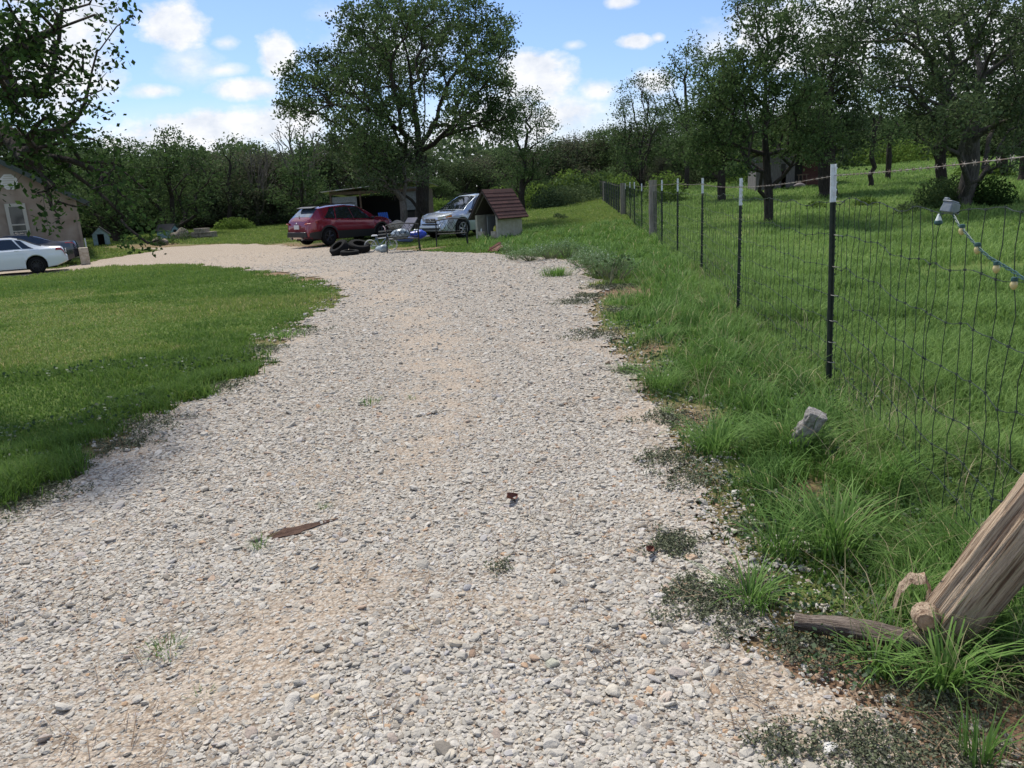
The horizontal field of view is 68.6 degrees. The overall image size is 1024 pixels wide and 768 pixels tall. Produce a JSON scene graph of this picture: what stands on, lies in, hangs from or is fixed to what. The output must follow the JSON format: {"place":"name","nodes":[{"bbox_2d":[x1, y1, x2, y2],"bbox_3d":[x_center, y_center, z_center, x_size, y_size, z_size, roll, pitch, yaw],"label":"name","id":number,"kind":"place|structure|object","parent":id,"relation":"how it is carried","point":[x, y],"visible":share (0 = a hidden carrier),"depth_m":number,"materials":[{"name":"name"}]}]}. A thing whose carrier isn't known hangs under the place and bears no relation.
{"place":"outdoors","nodes":[
{"label":"outdoors","id":0,"kind":"place"},
{"bbox_2d":[90,226,109,244],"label":"dog house","id":1,"kind":"structure","parent":0,"point":[99,234],"depth_m":42.01,"materials":[{"name":"blue paint"}]},
{"bbox_2d":[0,244,994,767],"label":"driveway","id":2,"kind":"structure","parent":0,"point":[196,256],"depth_m":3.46,"materials":[{"name":"beige gravel"}]},
{"bbox_2d":[0,238,67,272],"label":"parked car","id":3,"kind":"object","parent":2,"relation":"on","point":[18,254],"visible":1,"depth_m":28.61,"materials":[{"name":"white paint"}]},
{"bbox_2d":[267,518,337,538],"bbox_3d":[-1.037,0.718,3.717,0.367,0.006,0.102,-8,15,-21],"label":"piece of wood","id":4,"kind":"object","parent":2,"relation":"on","point":[288,531],"visible":0.99,"depth_m":3.71,"materials":[{"name":"brown wood"}]},
{"bbox_2d":[348,239,370,252],"bbox_3d":[-5.308,-4.787,26.075,0.760,0.240,0.760,9,31,-3],"label":"old tyre","id":5,"kind":"object","parent":2,"relation":"on","point":[359,245],"visible":0.85,"depth_m":25.91,"materials":[{"name":"black rubber"}]},
{"bbox_2d":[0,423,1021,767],"bbox_3d":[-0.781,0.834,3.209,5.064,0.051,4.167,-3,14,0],"label":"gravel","id":6,"kind":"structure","parent":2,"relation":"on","point":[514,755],"depth_m":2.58,"materials":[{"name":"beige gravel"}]},
{"bbox_2d":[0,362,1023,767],"bbox_3d":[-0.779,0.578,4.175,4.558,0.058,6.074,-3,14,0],"label":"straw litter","id":7,"kind":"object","parent":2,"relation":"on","point":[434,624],"visible":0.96,"depth_m":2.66,"materials":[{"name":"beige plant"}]},
{"bbox_2d":[508,244,545,260],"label":"weed bush","id":8,"kind":"object","parent":2,"relation":"on","point":[528,256],"visible":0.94,"depth_m":18.22,"materials":[{"name":"green plant"}]},
{"bbox_2d":[681,543,835,616],"bbox_3d":[0.916,0.747,2.866,0.553,0.197,0.584,-3,14,0],"label":"grass tuft","id":9,"kind":"object","parent":2,"relation":"on","point":[757,589],"visible":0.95,"depth_m":2.86,"materials":[{"name":"green plant"}]},
{"bbox_2d":[0,156,1023,767],"bbox_3d":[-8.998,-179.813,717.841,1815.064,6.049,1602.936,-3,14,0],"label":"ground","id":10,"kind":"structure","parent":0,"point":[778,618],"depth_m":5.50,"materials":[{"name":"green plant"}]},
{"bbox_2d":[0,234,79,265],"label":"parked car","id":11,"kind":"object","parent":10,"relation":"on","point":[71,246],"visible":0.35,"depth_m":31.84,"materials":[{"name":"grey paint"}]},
{"bbox_2d":[0,159,89,257],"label":"house","id":12,"kind":"structure","parent":10,"relation":"on","point":[14,219],"depth_m":34.63,"materials":[{"name":"grey"}]},
{"bbox_2d":[4,203,30,234],"bbox_3d":[-22.713,-7.477,34.485,0.808,1.595,0.070,-11,16,-29],"label":"window","id":13,"kind":"structure","parent":12,"relation":"in","point":[17,218],"depth_m":34.46,"materials":[{"name":"white glass"}]},
{"bbox_2d":[0,124,113,237],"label":"tree","id":14,"kind":"object","parent":10,"relation":"on","point":[47,170],"visible":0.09,"depth_m":49.44,"materials":[{"name":"green plant"}]},
{"bbox_2d":[0,0,188,257],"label":"elm tree","id":15,"kind":"object","parent":10,"relation":"on","point":[26,151],"visible":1,"depth_m":5.64,"materials":[{"name":"green plant"}]},
{"bbox_2d":[55,144,150,236],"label":"tree","id":16,"kind":"object","parent":10,"relation":"on","point":[85,234],"visible":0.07,"depth_m":53.87,"materials":[{"name":"green plant"}]},
{"bbox_2d":[59,137,154,241],"bbox_3d":[-24.551,-11.611,45.277,6.348,6.530,6.539,-3,14,0],"label":"oak tree","id":17,"kind":"object","parent":10,"relation":"on","point":[81,191],"visible":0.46,"depth_m":45.27,"materials":[{"name":"green plant"}]},
{"bbox_2d":[58,129,170,233],"bbox_3d":[-29.537,-14.788,56.436,8.615,8.745,8.428,-10,16,-26],"label":"oak tree","id":18,"kind":"object","parent":10,"relation":"on","point":[127,144],"visible":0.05,"depth_m":56.43,"materials":[{"name":"green plant"}]},
{"bbox_2d":[101,140,205,232],"bbox_3d":[-28.155,-14.525,58.009,9.552,8.255,7.479,-16,19,-42],"label":"tree","id":19,"kind":"object","parent":10,"relation":"on","point":[144,207],"visible":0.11,"depth_m":57.37,"materials":[{"name":"green plant"}]},
{"bbox_2d":[113,123,228,231],"bbox_3d":[-21.985,-13.190,49.798,7.488,7.338,8.209,-3,14,0],"label":"oak tree","id":20,"kind":"object","parent":10,"relation":"on","point":[180,204],"visible":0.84,"depth_m":48.97,"materials":[{"name":"green plant"}]},
{"bbox_2d":[160,147,225,228],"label":"oak tree","id":21,"kind":"object","parent":10,"relation":"on","point":[201,154],"visible":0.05,"depth_m":61.78,"materials":[{"name":"green plant"}]},
{"bbox_2d":[163,153,257,227],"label":"scrub tree","id":22,"kind":"object","parent":10,"relation":"on","point":[214,210],"visible":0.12,"depth_m":60.25,"materials":[{"name":"green plant"}]},
{"bbox_2d":[197,178,264,225],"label":"scrub tree","id":23,"kind":"object","parent":10,"relation":"on","point":[234,204],"visible":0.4,"depth_m":59.43,"materials":[{"name":"green plant"}]},
{"bbox_2d":[205,131,259,225],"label":"oak tree","id":24,"kind":"object","parent":10,"relation":"on","point":[228,191],"visible":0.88,"depth_m":58.35,"materials":[{"name":"green plant"}]},
{"bbox_2d":[213,217,256,229],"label":"bush","id":25,"kind":"object","parent":10,"relation":"on","point":[237,224],"visible":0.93,"depth_m":54.83,"materials":[{"name":"green plant"}]},
{"bbox_2d":[201,147,298,225],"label":"scrub tree","id":26,"kind":"object","parent":10,"relation":"on","point":[256,167],"visible":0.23,"depth_m":61.28,"materials":[{"name":"green plant"}]},
{"bbox_2d":[220,135,279,192],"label":"oak tree","id":27,"kind":"object","parent":10,"relation":"on","point":[250,146],"visible":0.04,"depth_m":68.63,"materials":[{"name":"green plant"}]},
{"bbox_2d":[238,142,279,224],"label":"dead tree","id":28,"kind":"object","parent":10,"relation":"on","point":[264,174],"visible":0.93,"depth_m":59.78,"materials":[{"name":"brown plant"}]},
{"bbox_2d":[238,185,299,225],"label":"scrub tree","id":29,"kind":"object","parent":10,"relation":"on","point":[267,218],"visible":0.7,"depth_m":61.06,"materials":[{"name":"green plant"}]},
{"bbox_2d":[236,150,309,220],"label":"scrub tree","id":30,"kind":"object","parent":10,"relation":"on","point":[275,158],"visible":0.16,"depth_m":63.39,"materials":[{"name":"green plant"}]},
{"bbox_2d":[261,118,328,206],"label":"dead tree","id":31,"kind":"object","parent":10,"relation":"on","point":[291,150],"visible":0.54,"depth_m":54.42,"materials":[{"name":"brown plant"}]},
{"bbox_2d":[260,118,334,213],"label":"oak tree","id":32,"kind":"object","parent":10,"relation":"on","point":[307,186],"visible":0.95,"depth_m":51.29,"materials":[{"name":"green plant"}]},
{"bbox_2d":[249,149,363,223],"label":"scrub tree","id":33,"kind":"object","parent":10,"relation":"on","point":[322,174],"visible":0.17,"depth_m":62.66,"materials":[{"name":"green plant"}]},
{"bbox_2d":[0,197,665,511],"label":"lawn grass","id":34,"kind":"structure","parent":10,"relation":"on","point":[27,468],"depth_m":10.44,"materials":[{"name":"green plant"}]},
{"bbox_2d":[286,202,392,244],"bbox_3d":[-7.687,-7.299,33.969,2.168,1.757,4.920,10,19,41],"label":"parked car","id":35,"kind":"object","parent":10,"relation":"on","point":[328,224],"visible":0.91,"depth_m":32.74,"materials":[{"name":"red metal"}]},
{"bbox_2d":[303,138,391,203],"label":"tree","id":36,"kind":"object","parent":10,"relation":"on","point":[332,170],"visible":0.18,"depth_m":63.54,"materials":[{"name":"green plant"}]},
{"bbox_2d":[84,165,638,232],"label":"undergrowth","id":37,"kind":"object","parent":10,"relation":"on","point":[591,183],"visible":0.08,"depth_m":67.59,"materials":[{"name":"green plant"}]},
{"bbox_2d":[315,116,442,222],"bbox_3d":[-6.029,-9.621,35.125,5.338,5.908,6.488,-10,16,-27],"label":"cedar tree","id":38,"kind":"object","parent":10,"relation":"on","point":[375,178],"visible":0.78,"depth_m":34.62,"materials":[{"name":"green plant"}]},
{"bbox_2d":[321,180,437,227],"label":"open shed","id":39,"kind":"structure","parent":10,"relation":"on","point":[376,205],"depth_m":43.93,"materials":[{"name":"metal"}]},
{"bbox_2d":[270,0,531,228],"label":"oak tree","id":40,"kind":"object","parent":10,"relation":"on","point":[400,97],"visible":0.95,"depth_m":35.63,"materials":[{"name":"green plant"}]},
{"bbox_2d":[385,223,420,252],"bbox_3d":[-3.600,-4.833,24.684,1.120,0.952,0.649,-5,14,-9],"label":"garden bench","id":41,"kind":"object","parent":10,"relation":"on","point":[386,230],"visible":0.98,"depth_m":24.42,"materials":[{"name":"black metal"}]},
{"bbox_2d":[406,148,466,198],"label":"oak tree","id":42,"kind":"object","parent":10,"relation":"on","point":[441,162],"visible":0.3,"depth_m":66.87,"materials":[{"name":"green plant"}]},
{"bbox_2d":[429,175,464,204],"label":"thicket tree","id":43,"kind":"object","parent":10,"relation":"on","point":[439,183],"visible":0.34,"depth_m":61.49,"materials":[{"name":"green plant"}]},
{"bbox_2d":[419,193,478,237],"bbox_3d":[-1.846,-7.173,31.715,2.038,1.775,4.605,9,18,40],"label":"parked car","id":44,"kind":"object","parent":10,"relation":"on","point":[462,206],"visible":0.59,"depth_m":30.43,"materials":[{"name":"silver metal"}]},
{"bbox_2d":[436,152,515,203],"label":"scrub tree","id":45,"kind":"object","parent":10,"relation":"on","point":[473,176],"visible":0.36,"depth_m":66.81,"materials":[{"name":"green plant"}]},
{"bbox_2d":[449,152,512,194],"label":"scrub tree","id":46,"kind":"object","parent":10,"relation":"on","point":[475,159],"visible":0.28,"depth_m":68.20,"materials":[{"name":"green plant"}]},
{"bbox_2d":[453,150,528,194],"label":"scrub tree","id":47,"kind":"object","parent":10,"relation":"on","point":[498,163],"visible":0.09,"depth_m":71.80,"materials":[{"name":"green plant"}]},
{"bbox_2d":[468,188,528,237],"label":"dog house","id":48,"kind":"structure","parent":10,"relation":"on","point":[503,211],"depth_m":28.26,"materials":[{"name":"grey"}]},
{"bbox_2d":[3,113,1002,194],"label":"wood","id":49,"kind":"object","parent":10,"relation":"on","point":[476,147],"visible":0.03,"depth_m":88.47,"materials":[{"name":"green plant"}]},
{"bbox_2d":[0,282,1023,767],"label":"creeping weeds","id":50,"kind":"object","parent":10,"relation":"on","point":[856,746],"visible":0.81,"depth_m":2.51,"materials":[{"name":"green plant"}]},
{"bbox_2d":[0,319,1023,698],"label":"clover","id":51,"kind":"object","parent":10,"relation":"on","point":[794,603],"visible":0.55,"depth_m":3.72,"materials":[{"name":"green plant"}]},
{"bbox_2d":[490,85,567,209],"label":"oak tree","id":52,"kind":"object","parent":10,"relation":"on","point":[522,184],"visible":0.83,"depth_m":58.67,"materials":[{"name":"green plant"}]},
{"bbox_2d":[532,236,569,258],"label":"weed bush","id":53,"kind":"object","parent":10,"relation":"on","point":[543,254],"visible":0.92,"depth_m":18.52,"materials":[{"name":"green plant"}]},
{"bbox_2d":[513,142,592,186],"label":"scrub tree","id":54,"kind":"object","parent":10,"relation":"on","point":[556,167],"visible":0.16,"depth_m":75.44,"materials":[{"name":"green plant"}]},
{"bbox_2d":[527,182,601,208],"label":"bush","id":55,"kind":"object","parent":10,"relation":"on","point":[562,198],"visible":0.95,"depth_m":59.00,"materials":[{"name":"green plant"}]},
{"bbox_2d":[532,133,601,184],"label":"scrub tree","id":56,"kind":"object","parent":10,"relation":"on","point":[570,149],"visible":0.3,"depth_m":76.05,"materials":[{"name":"green plant"}]},
{"bbox_2d":[547,168,592,197],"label":"bush","id":57,"kind":"object","parent":10,"relation":"on","point":[570,171],"visible":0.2,"depth_m":68.86,"materials":[{"name":"green plant"}]},
{"bbox_2d":[555,129,623,175],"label":"scrub tree","id":58,"kind":"object","parent":10,"relation":"on","point":[586,151],"visible":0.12,"depth_m":80.38,"materials":[{"name":"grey plant"}]},
{"bbox_2d":[576,137,625,175],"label":"scrub tree","id":59,"kind":"object","parent":10,"relation":"on","point":[592,156],"visible":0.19,"depth_m":79.60,"materials":[{"name":"green plant"}]},
{"bbox_2d":[569,244,633,277],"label":"weed bush","id":60,"kind":"object","parent":10,"relation":"on","point":[589,263],"visible":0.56,"depth_m":13.61,"materials":[{"name":"green plant"}]},
{"bbox_2d":[582,120,634,176],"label":"oak tree","id":61,"kind":"object","parent":10,"relation":"on","point":[603,133],"visible":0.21,"depth_m":78.45,"materials":[{"name":"green plant"}]},
{"bbox_2d":[585,247,632,284],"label":"weed plant","id":62,"kind":"object","parent":10,"relation":"on","point":[617,265],"visible":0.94,"depth_m":12.38,"materials":[{"name":"green plant"}]},
{"bbox_2d":[589,250,642,280],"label":"weed bush","id":63,"kind":"object","parent":10,"relation":"on","point":[609,269],"visible":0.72,"depth_m":13.09,"materials":[{"name":"green plant"}]},
{"bbox_2d":[602,173,640,198],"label":"bush","id":64,"kind":"object","parent":10,"relation":"on","point":[628,180],"visible":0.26,"depth_m":57.16,"materials":[{"name":"green plant"}]},
{"bbox_2d":[592,123,652,185],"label":"tree","id":65,"kind":"object","parent":10,"relation":"on","point":[613,165],"visible":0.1,"depth_m":75.25,"materials":[{"name":"green plant"}]},
{"bbox_2d":[607,121,676,185],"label":"scrub tree","id":66,"kind":"object","parent":10,"relation":"on","point":[636,169],"visible":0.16,"depth_m":73.01,"materials":[{"name":"green plant"}]},
{"bbox_2d":[604,71,682,192],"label":"juniper tree","id":67,"kind":"object","parent":10,"relation":"on","point":[626,150],"visible":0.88,"depth_m":61.56,"materials":[{"name":"green plant"}]},
{"bbox_2d":[649,180,656,234],"bbox_3d":[4.464,-5.465,23.758,0.255,1.928,0.255,-3,14,0],"label":"wooden post","id":68,"kind":"object","parent":10,"relation":"on","point":[652,188],"visible":0.72,"depth_m":23.63,"materials":[{"name":"grey wood"}]},
{"bbox_2d":[602,182,1023,526],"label":"wire fence","id":69,"kind":"object","parent":68,"relation":"attached to","point":[637,206],"visible":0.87,"depth_m":4.78,"materials":[{"name":"grey metal"}]},
{"bbox_2d":[604,155,1023,187],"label":"barbed wire","id":70,"kind":"object","parent":69,"relation":"attached to","point":[945,165],"visible":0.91,"depth_m":3.94,"materials":[{"name":"grey metal"}]},
{"bbox_2d":[934,197,1023,289],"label":"string lights","id":71,"kind":"object","parent":69,"relation":"hanging from","point":[949,206],"visible":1,"depth_m":3.10,"materials":[{"name":"white glass"}]},
{"bbox_2d":[622,96,692,182],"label":"oak tree","id":72,"kind":"object","parent":10,"relation":"on","point":[668,131],"visible":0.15,"depth_m":72.24,"materials":[{"name":"green plant"}]},
{"bbox_2d":[609,355,706,396],"bbox_3d":[1.209,-0.086,6.035,0.875,0.288,0.984,5,16,28],"label":"grass tuft","id":73,"kind":"object","parent":10,"relation":"on","point":[661,384],"visible":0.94,"depth_m":6.04,"materials":[{"name":"green plant"}]},
{"bbox_2d":[640,155,682,191],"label":"scrub tree","id":74,"kind":"object","parent":10,"relation":"on","point":[662,164],"visible":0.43,"depth_m":60.49,"materials":[{"name":"green plant"}]},
{"bbox_2d":[640,170,689,203],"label":"bush","id":75,"kind":"object","parent":10,"relation":"on","point":[666,196],"visible":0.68,"depth_m":44.36,"materials":[{"name":"green plant"}]},
{"bbox_2d":[643,137,700,184],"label":"scrub tree","id":76,"kind":"object","parent":10,"relation":"on","point":[674,169],"visible":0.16,"depth_m":65.07,"materials":[{"name":"green plant"}]},
{"bbox_2d":[645,29,714,188],"bbox_3d":[12.705,-20.682,56.904,5.236,12.034,6.413,-3,14,0],"label":"oak tree","id":77,"kind":"object","parent":10,"relation":"on","point":[671,75],"visible":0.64,"depth_m":56.64,"materials":[{"name":"green plant"}]},
{"bbox_2d":[672,26,758,200],"bbox_3d":[10.989,-14.243,40.735,5.040,8.889,4.535,-3,14,0],"label":"oak tree","id":78,"kind":"object","parent":10,"relation":"on","point":[722,181],"visible":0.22,"depth_m":40.41,"materials":[{"name":"green plant"}]},
{"bbox_2d":[680,143,752,184],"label":"scrub tree","id":79,"kind":"object","parent":10,"relation":"on","point":[708,178],"visible":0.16,"depth_m":61.67,"materials":[{"name":"green plant"}]},
{"bbox_2d":[661,408,775,461],"bbox_3d":[1.256,0.296,4.480,0.823,0.266,0.835,-3,14,0],"label":"grass tuft","id":80,"kind":"object","parent":10,"relation":"on","point":[718,444],"visible":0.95,"depth_m":4.53,"materials":[{"name":"green plant"}]},
{"bbox_2d":[736,178,742,309],"bbox_3d":[2.815,-1.572,9.281,0.046,1.886,0.044,2,15,19],"label":"fence post","id":81,"kind":"object","parent":10,"relation":"on","point":[739,238],"visible":0.97,"depth_m":9.23,"materials":[{"name":"black metal"}]},
{"bbox_2d":[471,218,1023,694],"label":"verge grass","id":82,"kind":"structure","parent":10,"relation":"on","point":[941,556],"depth_m":4.32,"materials":[{"name":"green plant"}]},
{"bbox_2d":[651,0,859,220],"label":"oak tree","id":83,"kind":"object","parent":10,"relation":"on","point":[727,82],"visible":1,"depth_m":23.23,"materials":[{"name":"green plant"}]},
{"bbox_2d":[697,490,839,567],"bbox_3d":[1.119,0.607,3.207,0.561,0.284,0.596,-8,15,-20],"label":"grass tuft","id":84,"kind":"object","parent":10,"relation":"on","point":[783,544],"visible":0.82,"depth_m":3.22,"materials":[{"name":"green plant"}]},
{"bbox_2d":[748,143,836,190],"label":"pasture shed","id":85,"kind":"structure","parent":10,"relation":"on","point":[795,173],"depth_m":45.90,"materials":[{"name":"grey wood"}]},
{"bbox_2d":[712,403,887,464],"bbox_3d":[1.677,0.267,4.475,0.964,0.283,0.932,-3,14,0],"label":"grass tuft","id":86,"kind":"object","parent":10,"relation":"on","point":[782,435],"visible":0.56,"depth_m":4.41,"materials":[{"name":"green plant"}]},
{"bbox_2d":[789,406,827,448],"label":"rock","id":87,"kind":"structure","parent":10,"relation":"on","point":[810,415],"depth_m":4.34,"materials":[{"name":"grey stone"}]},
{"bbox_2d":[606,257,1023,720],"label":"dry stems","id":88,"kind":"object","parent":10,"relation":"on","point":[857,607],"visible":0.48,"depth_m":3.80,"materials":[{"name":"green plant"}]},
{"bbox_2d":[626,154,1023,639],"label":"pasture grass","id":89,"kind":"structure","parent":10,"relation":"on","point":[991,246],"depth_m":8.87,"materials":[{"name":"green plant"}]},
{"bbox_2d":[775,19,888,197],"bbox_3d":[15.247,-13.034,36.317,5.529,8.260,5.449,2,15,19],"label":"oak tree","id":90,"kind":"object","parent":10,"relation":"on","point":[838,79],"visible":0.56,"depth_m":35.68,"materials":[{"name":"green plant"}]},
{"bbox_2d":[826,164,837,383],"bbox_3d":[2.490,-0.714,5.857,0.047,1.936,0.044,-4,11,-3],"label":"fence post","id":91,"kind":"object","parent":10,"relation":"on","point":[832,239],"visible":0.98,"depth_m":5.82,"materials":[{"name":"black metal"}]},
{"bbox_2d":[742,468,923,580],"bbox_3d":[1.379,0.551,3.268,0.756,0.337,0.991,5,16,28],"label":"grass tuft","id":92,"kind":"object","parent":10,"relation":"on","point":[835,535],"visible":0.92,"depth_m":3.19,"materials":[{"name":"green plant"}]},
{"bbox_2d":[794,613,939,653],"bbox_3d":[1.209,0.850,2.568,0.455,0.087,0.088,4,16,25],"label":"driftwood","id":93,"kind":"object","parent":10,"relation":"on","point":[808,622],"visible":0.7,"depth_m":2.56,"materials":[{"name":"wood"}]},
{"bbox_2d":[846,52,914,185],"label":"young tree","id":94,"kind":"object","parent":10,"relation":"on","point":[874,139],"visible":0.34,"depth_m":40.37,"materials":[{"name":"green plant"}]},
{"bbox_2d":[830,622,953,687],"bbox_3d":[1.192,0.875,2.393,0.414,0.151,0.368,6,17,32],"label":"grass tuft","id":95,"kind":"object","parent":10,"relation":"on","point":[882,667],"visible":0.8,"depth_m":2.43,"materials":[{"name":"green plant"}]},
{"bbox_2d":[835,134,950,166],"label":"bush","id":96,"kind":"object","parent":10,"relation":"on","point":[905,150],"visible":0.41,"depth_m":68.02,"materials":[{"name":"green plant"}]},
{"bbox_2d":[869,101,918,179],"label":"young tree","id":97,"kind":"object","parent":10,"relation":"on","point":[889,155],"visible":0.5,"depth_m":44.73,"materials":[{"name":"green plant"}]},
{"bbox_2d":[806,0,1023,205],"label":"oak tree","id":98,"kind":"object","parent":10,"relation":"on","point":[952,108],"visible":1,"depth_m":23.74,"materials":[{"name":"green plant"}]},
{"bbox_2d":[827,586,1023,710],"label":"grass tuft","id":99,"kind":"object","parent":10,"relation":"on","point":[940,671],"visible":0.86,"depth_m":2.31,"materials":[{"name":"green plant"}]},
{"bbox_2d":[904,36,964,181],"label":"oak tree","id":100,"kind":"object","parent":10,"relation":"on","point":[940,171],"visible":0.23,"depth_m":27.62,"materials":[{"name":"green plant"}]},
{"bbox_2d":[907,174,982,209],"bbox_3d":[15.241,-6.738,26.329,2.936,1.191,1.655,-9,15,-25],"label":"bush","id":101,"kind":"object","parent":10,"relation":"on","point":[939,192],"visible":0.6,"depth_m":25.89,"materials":[{"name":"green plant"}]},
{"bbox_2d":[892,473,1023,661],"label":"cedar log","id":102,"kind":"object","parent":10,"relation":"on","point":[985,574],"visible":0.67,"depth_m":2.40,"materials":[{"name":"brown wood"}]},
{"bbox_2d":[905,692,1023,767],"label":"grass tuft","id":103,"kind":"object","parent":10,"relation":"on","point":[989,740],"visible":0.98,"depth_m":2.01,"materials":[{"name":"green plant"}]},
{"bbox_2d":[972,175,1019,205],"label":"bush","id":104,"kind":"object","parent":10,"relation":"on","point":[992,196],"visible":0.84,"depth_m":25.70,"materials":[{"name":"green plant"}]},
{"bbox_2d":[0,0,1023,185],"label":"sky","id":105,"kind":"structure","parent":0,"point":[206,66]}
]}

